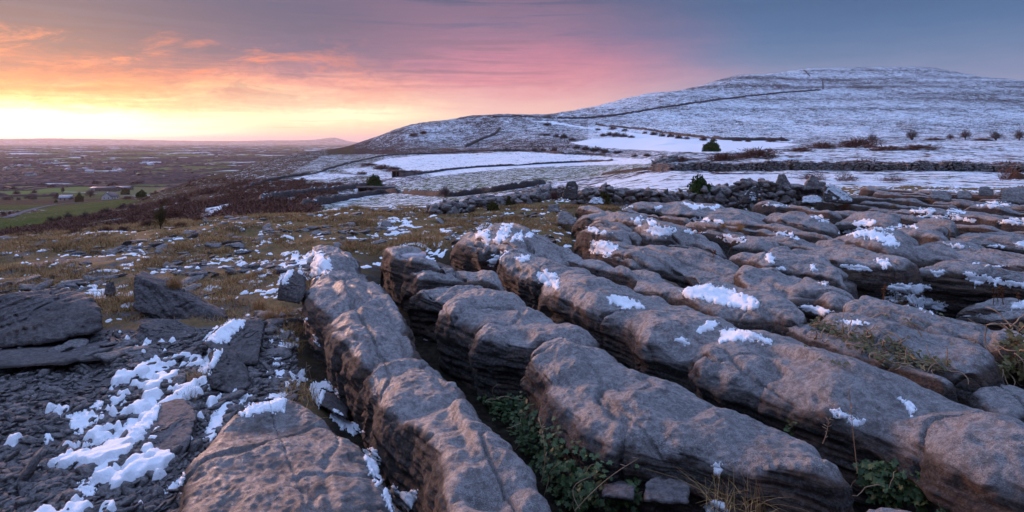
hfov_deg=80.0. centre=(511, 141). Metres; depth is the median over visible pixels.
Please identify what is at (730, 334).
snow patch
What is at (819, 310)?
snow patch
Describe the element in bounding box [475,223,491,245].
snow patch
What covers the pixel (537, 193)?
rubble wall
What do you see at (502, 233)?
snow patch
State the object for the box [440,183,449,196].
bush
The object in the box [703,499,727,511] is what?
snow patch
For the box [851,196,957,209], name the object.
limestone block
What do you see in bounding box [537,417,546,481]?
dry stalk
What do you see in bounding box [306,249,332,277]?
snow patch
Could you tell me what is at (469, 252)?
limestone block
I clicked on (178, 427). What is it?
boulder
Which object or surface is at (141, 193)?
tree
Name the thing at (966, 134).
thorn tree
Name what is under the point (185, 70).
sky
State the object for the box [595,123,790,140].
stone wall
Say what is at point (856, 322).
snow patch
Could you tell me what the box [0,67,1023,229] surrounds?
hills
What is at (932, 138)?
bush
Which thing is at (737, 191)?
rubble wall
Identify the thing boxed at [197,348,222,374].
snow patch
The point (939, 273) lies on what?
snow patch
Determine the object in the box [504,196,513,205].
bramble
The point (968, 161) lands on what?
bush
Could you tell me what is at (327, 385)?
snow patch
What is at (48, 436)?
snow patch
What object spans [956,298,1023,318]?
limestone block
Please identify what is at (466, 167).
stone wall
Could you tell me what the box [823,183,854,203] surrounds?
boulder
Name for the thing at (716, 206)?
snow patch
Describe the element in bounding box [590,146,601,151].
bush
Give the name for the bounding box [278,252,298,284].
snow patch
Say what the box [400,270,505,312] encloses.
limestone block
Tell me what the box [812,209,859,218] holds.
limestone block
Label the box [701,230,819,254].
limestone block
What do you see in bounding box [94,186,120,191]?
barn
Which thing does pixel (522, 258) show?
snow patch
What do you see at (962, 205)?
limestone block
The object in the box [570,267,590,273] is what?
limestone block
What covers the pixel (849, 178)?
bush
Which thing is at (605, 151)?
bush
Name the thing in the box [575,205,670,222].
limestone block
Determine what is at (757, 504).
grass tuft
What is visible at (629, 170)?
stone wall
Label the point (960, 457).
limestone block
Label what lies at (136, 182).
tree
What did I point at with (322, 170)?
stone wall
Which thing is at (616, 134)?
bush
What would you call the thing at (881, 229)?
snow patch
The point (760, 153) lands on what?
bush
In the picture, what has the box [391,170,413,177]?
field shed
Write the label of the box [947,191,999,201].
limestone block
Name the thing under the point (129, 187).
barn
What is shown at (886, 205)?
limestone block
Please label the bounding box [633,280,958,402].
limestone block
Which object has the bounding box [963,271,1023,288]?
snow patch
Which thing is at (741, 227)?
grass tuft
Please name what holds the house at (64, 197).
on the hills
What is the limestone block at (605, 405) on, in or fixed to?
on the ground at (428, 351)
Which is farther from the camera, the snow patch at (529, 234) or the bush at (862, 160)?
the bush at (862, 160)
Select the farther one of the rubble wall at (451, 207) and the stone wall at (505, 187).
the stone wall at (505, 187)
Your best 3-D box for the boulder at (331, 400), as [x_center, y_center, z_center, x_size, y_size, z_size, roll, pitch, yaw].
[-1.430,2.076,4.822,0.201,0.137,0.513,0,0,-42]
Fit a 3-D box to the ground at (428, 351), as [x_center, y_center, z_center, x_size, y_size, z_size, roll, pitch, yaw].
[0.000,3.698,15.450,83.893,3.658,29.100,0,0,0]
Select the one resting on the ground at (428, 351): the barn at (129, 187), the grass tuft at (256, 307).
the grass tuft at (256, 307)
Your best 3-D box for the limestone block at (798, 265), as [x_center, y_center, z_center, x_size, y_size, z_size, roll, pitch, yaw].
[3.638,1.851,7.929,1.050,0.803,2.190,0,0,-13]
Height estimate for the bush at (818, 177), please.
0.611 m
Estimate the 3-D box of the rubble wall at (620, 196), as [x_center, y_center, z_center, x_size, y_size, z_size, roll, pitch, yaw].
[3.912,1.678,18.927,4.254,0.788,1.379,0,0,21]
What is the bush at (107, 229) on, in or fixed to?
on the ground at (428, 351)
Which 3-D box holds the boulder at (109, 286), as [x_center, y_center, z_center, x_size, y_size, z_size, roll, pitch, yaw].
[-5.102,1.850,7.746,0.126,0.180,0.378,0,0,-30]
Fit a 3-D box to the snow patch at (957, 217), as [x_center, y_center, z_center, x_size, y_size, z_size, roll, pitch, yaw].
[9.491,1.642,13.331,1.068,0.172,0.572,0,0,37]
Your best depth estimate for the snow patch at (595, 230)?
10.82 m
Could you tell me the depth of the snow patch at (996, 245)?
10.52 m
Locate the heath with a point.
(293, 204)
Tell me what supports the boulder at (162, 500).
on the ground at (428, 351)
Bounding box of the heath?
[0,177,343,234]
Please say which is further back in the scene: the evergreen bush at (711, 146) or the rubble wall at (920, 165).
the evergreen bush at (711, 146)
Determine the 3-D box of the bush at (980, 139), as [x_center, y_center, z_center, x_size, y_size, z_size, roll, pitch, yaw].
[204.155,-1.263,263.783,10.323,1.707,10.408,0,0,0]
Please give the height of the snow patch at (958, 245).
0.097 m
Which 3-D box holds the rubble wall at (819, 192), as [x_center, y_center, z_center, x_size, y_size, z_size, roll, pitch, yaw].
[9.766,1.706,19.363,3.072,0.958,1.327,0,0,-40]
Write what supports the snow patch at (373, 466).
on the flat slab
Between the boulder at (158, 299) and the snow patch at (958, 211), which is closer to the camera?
the boulder at (158, 299)
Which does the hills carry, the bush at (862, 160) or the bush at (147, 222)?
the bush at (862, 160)
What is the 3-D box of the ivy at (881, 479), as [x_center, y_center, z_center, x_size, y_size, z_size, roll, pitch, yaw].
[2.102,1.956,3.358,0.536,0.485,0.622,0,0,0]
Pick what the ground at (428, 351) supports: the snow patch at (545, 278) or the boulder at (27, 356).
the boulder at (27, 356)
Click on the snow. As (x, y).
(138, 465)
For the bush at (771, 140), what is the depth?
346.00 m
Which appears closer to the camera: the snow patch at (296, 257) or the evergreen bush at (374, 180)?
the snow patch at (296, 257)
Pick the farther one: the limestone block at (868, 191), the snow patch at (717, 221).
the limestone block at (868, 191)
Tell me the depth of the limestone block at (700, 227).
11.77 m
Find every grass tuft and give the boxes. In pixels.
[156,269,191,288]
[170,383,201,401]
[181,364,211,382]
[250,296,272,310]
[252,306,281,320]
[648,465,761,511]
[710,465,808,511]
[718,222,729,228]
[734,223,744,229]
[804,309,968,384]
[967,307,1023,385]
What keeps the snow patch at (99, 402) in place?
on the ground at (428, 351)
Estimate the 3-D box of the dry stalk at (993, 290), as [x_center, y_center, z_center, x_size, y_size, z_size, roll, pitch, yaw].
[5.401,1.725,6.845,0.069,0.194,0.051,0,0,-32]
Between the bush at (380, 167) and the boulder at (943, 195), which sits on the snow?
the boulder at (943, 195)
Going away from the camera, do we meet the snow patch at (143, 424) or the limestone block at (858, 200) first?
the snow patch at (143, 424)
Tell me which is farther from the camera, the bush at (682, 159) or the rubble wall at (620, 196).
the bush at (682, 159)
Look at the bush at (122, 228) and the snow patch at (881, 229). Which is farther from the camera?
the bush at (122, 228)
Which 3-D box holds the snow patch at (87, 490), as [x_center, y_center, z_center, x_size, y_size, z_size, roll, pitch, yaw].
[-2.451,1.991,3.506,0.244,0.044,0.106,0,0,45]
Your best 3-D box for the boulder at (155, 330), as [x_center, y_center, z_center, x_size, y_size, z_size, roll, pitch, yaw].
[-3.623,2.030,6.394,0.597,0.362,1.162,0,0,-28]
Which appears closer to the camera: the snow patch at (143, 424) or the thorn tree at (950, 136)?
the snow patch at (143, 424)
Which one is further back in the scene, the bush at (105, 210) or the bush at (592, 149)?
the bush at (592, 149)
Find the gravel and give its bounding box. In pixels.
[0,325,300,511]
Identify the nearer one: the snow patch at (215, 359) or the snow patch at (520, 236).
the snow patch at (215, 359)
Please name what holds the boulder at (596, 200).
on the limestone block at (583, 210)
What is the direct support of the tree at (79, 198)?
on the hills
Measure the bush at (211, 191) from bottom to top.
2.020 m
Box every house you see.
[24,172,36,175]
[58,194,73,199]
[101,192,118,199]
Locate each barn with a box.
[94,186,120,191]
[118,186,133,189]
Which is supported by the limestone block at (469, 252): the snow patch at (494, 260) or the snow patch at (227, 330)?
the snow patch at (494, 260)
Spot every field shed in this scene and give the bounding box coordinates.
[356,186,396,191]
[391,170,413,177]
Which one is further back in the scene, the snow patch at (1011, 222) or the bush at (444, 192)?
the bush at (444, 192)
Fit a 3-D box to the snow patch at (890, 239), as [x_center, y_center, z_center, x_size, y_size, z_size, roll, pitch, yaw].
[5.966,1.549,10.009,0.618,0.214,1.580,0,0,13]
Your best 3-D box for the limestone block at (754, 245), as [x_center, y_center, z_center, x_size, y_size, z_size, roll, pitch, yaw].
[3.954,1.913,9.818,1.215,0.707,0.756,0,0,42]
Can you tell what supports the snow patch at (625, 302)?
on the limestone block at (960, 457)
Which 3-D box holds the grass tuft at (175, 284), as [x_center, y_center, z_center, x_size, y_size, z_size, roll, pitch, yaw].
[-4.036,1.630,7.219,0.419,0.216,0.471,0,0,-18]
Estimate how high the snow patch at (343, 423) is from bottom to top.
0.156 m
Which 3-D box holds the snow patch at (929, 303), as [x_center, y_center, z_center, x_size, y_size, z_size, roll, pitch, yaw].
[4.990,1.983,7.500,0.943,0.375,0.258,0,0,-25]
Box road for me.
[2,200,97,217]
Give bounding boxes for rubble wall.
[424,199,477,214]
[464,184,565,208]
[570,183,705,205]
[651,154,678,166]
[651,160,853,171]
[699,178,806,209]
[785,181,846,205]
[851,160,1023,171]
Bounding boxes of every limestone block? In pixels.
[301,245,421,436]
[359,357,550,511]
[380,245,455,307]
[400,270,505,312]
[407,285,599,413]
[450,223,570,272]
[497,248,1023,511]
[520,337,853,511]
[559,246,681,289]
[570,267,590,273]
[571,211,696,246]
[574,226,631,259]
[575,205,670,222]
[587,219,641,245]
[590,241,738,287]
[621,200,766,223]
[624,209,690,225]
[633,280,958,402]
[668,238,727,259]
[681,281,807,334]
[685,221,822,248]
[695,234,708,240]
[701,220,786,236]
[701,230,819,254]
[702,214,832,242]
[726,238,779,258]
[728,251,857,298]
[733,265,854,326]
[752,200,843,223]
[760,211,840,238]
[767,246,924,307]
[811,238,856,247]
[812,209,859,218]
[816,201,896,211]
[819,312,1005,406]
[828,226,922,267]
[834,211,903,235]
[843,295,1023,388]
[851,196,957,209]
[859,186,946,201]
[860,201,1023,222]
[867,507,910,511]
[868,185,968,199]
[868,208,1023,231]
[872,191,945,204]
[893,213,1023,234]
[896,224,950,244]
[913,244,958,266]
[914,218,959,237]
[919,258,1023,317]
[920,240,1023,271]
[932,201,1023,212]
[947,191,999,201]
[947,199,969,201]
[950,232,1023,253]
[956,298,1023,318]
[957,310,1023,330]
[962,210,987,214]
[965,205,1023,217]
[968,384,1023,421]
[970,201,1023,210]
[978,199,1023,204]
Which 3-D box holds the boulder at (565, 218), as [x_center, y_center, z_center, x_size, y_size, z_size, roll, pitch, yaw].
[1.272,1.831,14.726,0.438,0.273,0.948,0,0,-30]
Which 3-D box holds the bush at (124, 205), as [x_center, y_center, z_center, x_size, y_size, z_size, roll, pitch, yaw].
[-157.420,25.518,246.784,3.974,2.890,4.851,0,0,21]
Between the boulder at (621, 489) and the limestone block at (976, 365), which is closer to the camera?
the boulder at (621, 489)
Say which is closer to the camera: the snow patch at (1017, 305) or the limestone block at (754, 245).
the snow patch at (1017, 305)
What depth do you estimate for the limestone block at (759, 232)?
12.03 m
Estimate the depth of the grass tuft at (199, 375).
5.01 m
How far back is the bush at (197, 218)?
15.68 m
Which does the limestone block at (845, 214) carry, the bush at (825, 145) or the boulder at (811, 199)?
the boulder at (811, 199)
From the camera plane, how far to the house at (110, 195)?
651.28 m
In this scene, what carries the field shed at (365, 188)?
on the hills
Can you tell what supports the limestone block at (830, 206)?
on the ground at (428, 351)
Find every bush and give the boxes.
[61,210,74,218]
[66,226,81,233]
[79,212,89,218]
[98,206,112,213]
[98,226,113,230]
[116,202,127,208]
[116,226,129,230]
[138,218,155,226]
[150,198,168,228]
[154,198,170,205]
[164,207,184,217]
[172,221,186,227]
[176,194,190,202]
[191,216,206,221]
[206,189,216,192]
[353,171,366,174]
[359,163,376,165]
[366,174,383,185]
[375,164,389,169]
[387,166,401,170]
[409,132,419,136]
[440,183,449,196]
[547,189,561,199]
[559,132,568,138]
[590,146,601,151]
[600,149,610,152]
[612,131,621,136]
[676,156,688,161]
[687,173,713,201]
[701,139,720,151]
[706,152,742,161]
[732,147,780,158]
[766,138,779,141]
[782,147,811,151]
[791,170,828,180]
[803,141,839,148]
[833,171,861,181]
[835,135,885,147]
[841,158,896,164]
[865,145,914,150]
[871,175,909,182]
[896,143,942,150]
[925,137,944,139]
[931,160,985,162]
[968,137,993,140]
[987,160,1023,164]
[991,163,1023,180]
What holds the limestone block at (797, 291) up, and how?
on the ground at (428, 351)
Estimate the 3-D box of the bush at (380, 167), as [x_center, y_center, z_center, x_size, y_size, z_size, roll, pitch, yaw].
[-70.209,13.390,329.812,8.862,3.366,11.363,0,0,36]
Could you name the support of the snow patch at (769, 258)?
on the limestone block at (798, 265)
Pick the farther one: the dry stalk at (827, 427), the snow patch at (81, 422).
the snow patch at (81, 422)
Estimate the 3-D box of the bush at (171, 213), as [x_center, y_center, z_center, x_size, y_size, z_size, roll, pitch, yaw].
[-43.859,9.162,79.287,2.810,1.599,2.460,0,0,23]
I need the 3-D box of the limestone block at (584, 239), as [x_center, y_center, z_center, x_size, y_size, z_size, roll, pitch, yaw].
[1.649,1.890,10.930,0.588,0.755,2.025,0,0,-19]
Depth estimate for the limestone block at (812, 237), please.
12.19 m
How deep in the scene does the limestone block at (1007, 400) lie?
4.04 m
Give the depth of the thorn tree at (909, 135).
338.55 m
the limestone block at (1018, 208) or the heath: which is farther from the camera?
the heath
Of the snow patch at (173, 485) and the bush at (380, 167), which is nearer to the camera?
the snow patch at (173, 485)
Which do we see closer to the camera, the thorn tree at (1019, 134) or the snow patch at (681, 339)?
the snow patch at (681, 339)
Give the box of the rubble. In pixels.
[0,205,587,366]
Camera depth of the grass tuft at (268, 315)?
6.71 m
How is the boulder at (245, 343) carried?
on the ground at (428, 351)
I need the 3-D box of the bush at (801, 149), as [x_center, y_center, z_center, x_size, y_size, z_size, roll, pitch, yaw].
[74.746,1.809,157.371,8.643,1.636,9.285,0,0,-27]
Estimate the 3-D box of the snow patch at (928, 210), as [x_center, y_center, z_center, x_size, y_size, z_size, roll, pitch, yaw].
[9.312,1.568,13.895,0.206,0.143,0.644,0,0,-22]
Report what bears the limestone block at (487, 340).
on the ground at (428, 351)
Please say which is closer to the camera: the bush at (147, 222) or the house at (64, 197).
the bush at (147, 222)
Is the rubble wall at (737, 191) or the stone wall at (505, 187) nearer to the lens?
the rubble wall at (737, 191)
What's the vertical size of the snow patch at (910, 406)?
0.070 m
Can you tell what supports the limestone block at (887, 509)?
on the ground at (428, 351)
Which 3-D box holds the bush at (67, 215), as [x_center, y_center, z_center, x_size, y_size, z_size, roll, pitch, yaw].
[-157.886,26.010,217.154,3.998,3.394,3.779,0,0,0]
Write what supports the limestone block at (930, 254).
on the ground at (428, 351)
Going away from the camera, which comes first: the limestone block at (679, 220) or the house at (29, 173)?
the limestone block at (679, 220)
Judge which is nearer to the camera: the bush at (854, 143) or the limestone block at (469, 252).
the limestone block at (469, 252)
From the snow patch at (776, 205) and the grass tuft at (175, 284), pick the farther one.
the snow patch at (776, 205)
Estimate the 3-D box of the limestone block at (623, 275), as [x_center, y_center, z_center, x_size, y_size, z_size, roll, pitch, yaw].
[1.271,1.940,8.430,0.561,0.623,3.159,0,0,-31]
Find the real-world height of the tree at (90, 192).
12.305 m
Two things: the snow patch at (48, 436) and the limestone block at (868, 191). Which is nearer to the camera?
the snow patch at (48, 436)
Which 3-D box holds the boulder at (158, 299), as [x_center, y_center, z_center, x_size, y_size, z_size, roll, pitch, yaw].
[-4.027,1.929,7.379,0.944,0.716,1.657,0,0,-32]
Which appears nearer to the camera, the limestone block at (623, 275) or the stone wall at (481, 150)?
the limestone block at (623, 275)
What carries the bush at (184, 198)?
on the hills
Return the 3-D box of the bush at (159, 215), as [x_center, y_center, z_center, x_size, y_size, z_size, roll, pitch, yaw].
[-8.076,1.652,13.984,0.278,0.767,0.406,0,0,30]
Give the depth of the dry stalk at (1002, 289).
6.79 m
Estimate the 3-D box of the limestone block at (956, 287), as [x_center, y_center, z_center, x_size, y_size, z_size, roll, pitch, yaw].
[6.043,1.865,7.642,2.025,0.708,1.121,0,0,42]
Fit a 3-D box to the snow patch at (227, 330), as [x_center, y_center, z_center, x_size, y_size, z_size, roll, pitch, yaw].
[-2.981,1.877,6.233,0.383,0.297,1.476,0,0,-32]
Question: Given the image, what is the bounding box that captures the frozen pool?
[401,251,425,258]
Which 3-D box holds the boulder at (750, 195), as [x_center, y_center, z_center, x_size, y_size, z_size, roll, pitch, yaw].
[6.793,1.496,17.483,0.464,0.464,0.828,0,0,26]
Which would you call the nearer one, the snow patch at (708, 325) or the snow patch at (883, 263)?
the snow patch at (708, 325)
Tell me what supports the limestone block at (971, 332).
on the ground at (428, 351)
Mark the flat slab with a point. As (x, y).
(296, 457)
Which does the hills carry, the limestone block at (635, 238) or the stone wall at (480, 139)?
the stone wall at (480, 139)
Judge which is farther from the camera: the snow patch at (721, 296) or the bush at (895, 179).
the bush at (895, 179)
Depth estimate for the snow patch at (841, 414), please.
3.68 m
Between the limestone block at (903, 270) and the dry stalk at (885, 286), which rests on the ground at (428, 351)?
the limestone block at (903, 270)
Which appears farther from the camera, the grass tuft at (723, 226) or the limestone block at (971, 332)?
the grass tuft at (723, 226)
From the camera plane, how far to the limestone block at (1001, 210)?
15.16 m
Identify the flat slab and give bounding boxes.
[178,400,393,511]
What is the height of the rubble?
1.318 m
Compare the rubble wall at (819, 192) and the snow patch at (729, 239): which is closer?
the snow patch at (729, 239)
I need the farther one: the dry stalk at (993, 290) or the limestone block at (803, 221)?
the limestone block at (803, 221)
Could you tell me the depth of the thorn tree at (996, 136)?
263.48 m
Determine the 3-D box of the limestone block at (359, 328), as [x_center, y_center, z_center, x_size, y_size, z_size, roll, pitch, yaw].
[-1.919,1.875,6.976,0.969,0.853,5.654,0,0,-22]
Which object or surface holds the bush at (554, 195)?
on the ground at (428, 351)
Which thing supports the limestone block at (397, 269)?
on the ground at (428, 351)
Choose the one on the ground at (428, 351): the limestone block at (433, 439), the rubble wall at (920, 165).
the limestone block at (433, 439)
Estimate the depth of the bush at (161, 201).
204.94 m
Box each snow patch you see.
[44,433,53,443]
[66,409,103,434]
[73,479,96,500]
[88,397,160,480]
[89,400,108,412]
[134,355,168,379]
[164,478,178,493]
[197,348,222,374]
[203,318,245,343]
[203,393,252,441]
[238,397,288,416]
[266,368,307,387]
[269,328,298,365]
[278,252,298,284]
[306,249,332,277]
[309,379,338,406]
[329,408,361,435]
[363,454,382,486]
[387,483,417,511]
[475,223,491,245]
[487,250,508,266]
[493,223,513,244]
[510,229,523,241]
[514,254,530,262]
[525,231,533,237]
[536,269,559,289]
[588,226,606,234]
[589,239,618,257]
[607,294,644,309]
[634,216,643,225]
[644,224,676,236]
[646,219,656,226]
[674,336,689,345]
[680,283,759,311]
[683,202,706,209]
[684,228,694,234]
[696,320,719,333]
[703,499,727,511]
[707,204,719,210]
[710,461,722,478]
[713,219,723,223]
[718,326,772,345]
[723,234,746,242]
[762,202,783,206]
[765,252,775,263]
[776,230,797,236]
[798,304,834,315]
[810,263,817,271]
[811,215,828,222]
[830,408,865,426]
[840,319,869,325]
[846,228,899,248]
[852,218,875,226]
[873,257,891,269]
[874,227,894,231]
[884,293,947,312]
[897,396,916,417]
[910,208,935,213]
[918,212,975,222]
[930,269,945,276]
[942,241,964,248]
[946,208,965,213]
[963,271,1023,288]
[986,200,1009,206]
[988,244,1004,248]
[998,219,1023,225]
[1010,300,1023,310]
[1013,240,1023,247]
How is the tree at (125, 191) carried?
on the hills
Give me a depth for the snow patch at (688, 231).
10.33 m
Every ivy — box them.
[477,384,642,511]
[781,419,797,435]
[851,457,949,511]
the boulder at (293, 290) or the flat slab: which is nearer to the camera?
the flat slab
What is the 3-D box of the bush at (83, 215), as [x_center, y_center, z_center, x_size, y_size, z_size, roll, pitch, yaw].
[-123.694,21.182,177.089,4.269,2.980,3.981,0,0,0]
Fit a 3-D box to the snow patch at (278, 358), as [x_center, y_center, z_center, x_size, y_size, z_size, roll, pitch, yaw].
[-2.259,2.038,6.029,0.287,0.153,1.296,0,0,-18]
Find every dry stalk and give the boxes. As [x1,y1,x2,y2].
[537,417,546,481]
[575,457,637,510]
[822,417,831,443]
[846,390,857,472]
[881,284,886,299]
[991,287,995,304]
[996,285,1002,300]
[999,288,1004,304]
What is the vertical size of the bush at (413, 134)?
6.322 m
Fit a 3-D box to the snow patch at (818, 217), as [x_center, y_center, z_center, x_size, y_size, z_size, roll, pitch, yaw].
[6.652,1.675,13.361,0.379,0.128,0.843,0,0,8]
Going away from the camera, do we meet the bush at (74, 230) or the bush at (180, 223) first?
the bush at (74, 230)
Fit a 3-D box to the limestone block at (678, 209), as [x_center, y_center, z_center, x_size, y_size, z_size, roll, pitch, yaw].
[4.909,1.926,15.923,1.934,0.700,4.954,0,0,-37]
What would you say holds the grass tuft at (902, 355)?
on the limestone block at (976, 365)
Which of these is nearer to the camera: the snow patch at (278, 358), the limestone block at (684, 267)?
the snow patch at (278, 358)
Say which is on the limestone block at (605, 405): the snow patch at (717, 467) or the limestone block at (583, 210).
the snow patch at (717, 467)
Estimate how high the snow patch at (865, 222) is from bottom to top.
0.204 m
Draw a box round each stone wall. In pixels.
[244,149,605,187]
[259,182,366,201]
[301,188,401,205]
[402,179,545,196]
[414,159,613,174]
[438,148,530,151]
[464,127,500,147]
[492,115,550,117]
[556,89,819,118]
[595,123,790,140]
[601,163,674,174]
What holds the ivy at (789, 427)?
attached to the limestone block at (960, 457)
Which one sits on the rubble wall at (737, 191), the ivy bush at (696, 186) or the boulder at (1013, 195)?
the ivy bush at (696, 186)
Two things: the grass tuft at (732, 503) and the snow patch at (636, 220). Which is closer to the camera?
the grass tuft at (732, 503)
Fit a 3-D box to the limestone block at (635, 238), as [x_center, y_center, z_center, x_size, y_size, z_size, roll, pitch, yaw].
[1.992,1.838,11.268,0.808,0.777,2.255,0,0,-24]
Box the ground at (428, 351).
[0,185,1005,511]
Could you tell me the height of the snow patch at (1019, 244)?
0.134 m
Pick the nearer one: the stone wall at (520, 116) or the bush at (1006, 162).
the bush at (1006, 162)
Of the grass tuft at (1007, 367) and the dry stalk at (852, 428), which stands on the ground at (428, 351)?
the dry stalk at (852, 428)
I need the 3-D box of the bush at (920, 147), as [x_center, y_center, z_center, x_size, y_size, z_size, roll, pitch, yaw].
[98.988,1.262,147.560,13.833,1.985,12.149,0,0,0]
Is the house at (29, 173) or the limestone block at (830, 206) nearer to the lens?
the limestone block at (830, 206)
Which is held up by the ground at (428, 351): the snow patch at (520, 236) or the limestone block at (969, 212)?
the limestone block at (969, 212)
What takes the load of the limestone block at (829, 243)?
on the ground at (428, 351)
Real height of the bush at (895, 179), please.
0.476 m
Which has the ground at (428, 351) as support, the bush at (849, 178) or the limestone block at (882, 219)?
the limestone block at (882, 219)
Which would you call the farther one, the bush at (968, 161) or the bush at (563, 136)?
the bush at (563, 136)
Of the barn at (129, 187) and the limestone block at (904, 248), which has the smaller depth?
the limestone block at (904, 248)
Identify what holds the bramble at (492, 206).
on the ground at (428, 351)
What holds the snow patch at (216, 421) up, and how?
on the gravel
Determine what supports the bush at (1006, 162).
on the hills
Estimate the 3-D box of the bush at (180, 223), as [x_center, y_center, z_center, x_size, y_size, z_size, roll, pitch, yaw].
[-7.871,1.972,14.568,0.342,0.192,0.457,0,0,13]
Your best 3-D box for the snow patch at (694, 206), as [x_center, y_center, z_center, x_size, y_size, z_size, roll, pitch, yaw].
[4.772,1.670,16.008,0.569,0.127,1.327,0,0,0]
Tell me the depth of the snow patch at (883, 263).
7.50 m
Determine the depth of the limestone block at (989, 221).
12.83 m
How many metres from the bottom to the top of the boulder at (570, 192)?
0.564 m
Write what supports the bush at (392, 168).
on the hills
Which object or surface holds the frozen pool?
in the limestone block at (397, 269)
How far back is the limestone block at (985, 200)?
18.34 m
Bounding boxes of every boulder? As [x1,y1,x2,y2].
[0,287,102,347]
[0,337,127,368]
[104,282,115,295]
[133,271,227,320]
[135,318,195,343]
[135,399,196,456]
[136,497,174,511]
[203,318,264,364]
[205,349,249,392]
[277,270,305,303]
[319,392,349,418]
[547,204,559,212]
[557,211,576,225]
[562,181,577,199]
[588,197,604,204]
[602,480,634,500]
[644,477,689,504]
[739,186,758,202]
[776,173,790,195]
[801,195,822,203]
[803,174,821,190]
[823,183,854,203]
[929,190,952,200]
[956,191,972,198]
[978,186,993,195]
[997,185,1023,205]
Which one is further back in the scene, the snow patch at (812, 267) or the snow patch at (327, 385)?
the snow patch at (812, 267)
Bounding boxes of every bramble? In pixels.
[486,201,499,211]
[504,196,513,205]
[596,192,611,205]
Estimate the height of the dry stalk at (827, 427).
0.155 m
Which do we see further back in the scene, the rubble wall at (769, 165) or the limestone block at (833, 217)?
the rubble wall at (769, 165)
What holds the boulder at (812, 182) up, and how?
on the rubble wall at (819, 192)
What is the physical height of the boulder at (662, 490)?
0.234 m
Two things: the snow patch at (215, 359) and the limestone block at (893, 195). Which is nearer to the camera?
the snow patch at (215, 359)
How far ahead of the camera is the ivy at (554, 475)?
3.66 m
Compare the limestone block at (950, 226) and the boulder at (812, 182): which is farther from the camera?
the boulder at (812, 182)
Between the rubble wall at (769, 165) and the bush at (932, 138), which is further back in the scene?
the bush at (932, 138)
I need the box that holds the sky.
[0,0,1023,141]
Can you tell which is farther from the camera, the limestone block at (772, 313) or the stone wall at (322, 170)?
the stone wall at (322, 170)
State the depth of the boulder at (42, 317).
6.16 m
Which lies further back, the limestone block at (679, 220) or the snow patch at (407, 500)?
the limestone block at (679, 220)
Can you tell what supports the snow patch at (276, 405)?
on the flat slab
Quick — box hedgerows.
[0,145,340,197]
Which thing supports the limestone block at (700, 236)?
on the ground at (428, 351)
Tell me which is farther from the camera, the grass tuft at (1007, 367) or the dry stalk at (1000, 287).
the dry stalk at (1000, 287)
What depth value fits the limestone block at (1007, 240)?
10.70 m
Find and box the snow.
[0,185,1023,511]
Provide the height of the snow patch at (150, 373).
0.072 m
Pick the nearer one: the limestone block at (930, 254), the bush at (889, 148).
the limestone block at (930, 254)
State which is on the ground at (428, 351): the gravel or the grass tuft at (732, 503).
the gravel
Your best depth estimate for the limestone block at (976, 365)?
4.59 m
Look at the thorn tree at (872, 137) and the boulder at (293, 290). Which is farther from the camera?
the thorn tree at (872, 137)
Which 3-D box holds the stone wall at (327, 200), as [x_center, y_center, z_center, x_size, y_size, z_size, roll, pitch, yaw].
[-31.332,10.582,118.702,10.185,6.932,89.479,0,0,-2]
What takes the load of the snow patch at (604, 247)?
on the limestone block at (584, 239)
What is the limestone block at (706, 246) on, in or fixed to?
on the ground at (428, 351)
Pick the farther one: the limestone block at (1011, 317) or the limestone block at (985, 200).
the limestone block at (985, 200)
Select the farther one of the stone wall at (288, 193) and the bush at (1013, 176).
the stone wall at (288, 193)
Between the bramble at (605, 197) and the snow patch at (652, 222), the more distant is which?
the bramble at (605, 197)
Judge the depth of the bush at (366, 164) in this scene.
378.22 m
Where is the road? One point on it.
(15, 214)
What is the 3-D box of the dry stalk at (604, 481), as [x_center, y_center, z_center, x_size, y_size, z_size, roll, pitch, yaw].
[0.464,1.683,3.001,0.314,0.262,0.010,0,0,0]
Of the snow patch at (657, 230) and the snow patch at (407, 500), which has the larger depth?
the snow patch at (657, 230)
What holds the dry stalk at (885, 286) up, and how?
on the limestone block at (971, 332)
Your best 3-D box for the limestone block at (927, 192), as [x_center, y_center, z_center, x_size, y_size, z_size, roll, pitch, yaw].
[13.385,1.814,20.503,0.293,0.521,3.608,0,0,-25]
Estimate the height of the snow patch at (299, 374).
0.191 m
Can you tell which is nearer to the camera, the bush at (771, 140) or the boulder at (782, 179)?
the boulder at (782, 179)
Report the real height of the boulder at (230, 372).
0.389 m
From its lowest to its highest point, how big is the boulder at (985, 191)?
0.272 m
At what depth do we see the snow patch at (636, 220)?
11.22 m
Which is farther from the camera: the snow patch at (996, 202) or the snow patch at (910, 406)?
the snow patch at (996, 202)
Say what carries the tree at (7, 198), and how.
on the hills
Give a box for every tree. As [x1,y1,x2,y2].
[2,195,13,199]
[74,192,83,201]
[85,189,97,196]
[120,188,129,194]
[127,180,144,184]
[135,189,146,197]
[867,130,876,140]
[904,125,922,139]
[946,132,954,139]
[958,129,973,138]
[986,129,1006,140]
[1013,128,1023,140]
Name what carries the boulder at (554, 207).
on the ground at (428, 351)
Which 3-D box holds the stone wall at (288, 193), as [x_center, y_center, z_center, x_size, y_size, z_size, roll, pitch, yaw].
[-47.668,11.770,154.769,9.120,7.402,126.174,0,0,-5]
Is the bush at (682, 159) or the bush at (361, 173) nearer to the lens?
the bush at (682, 159)
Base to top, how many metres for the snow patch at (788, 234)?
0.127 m

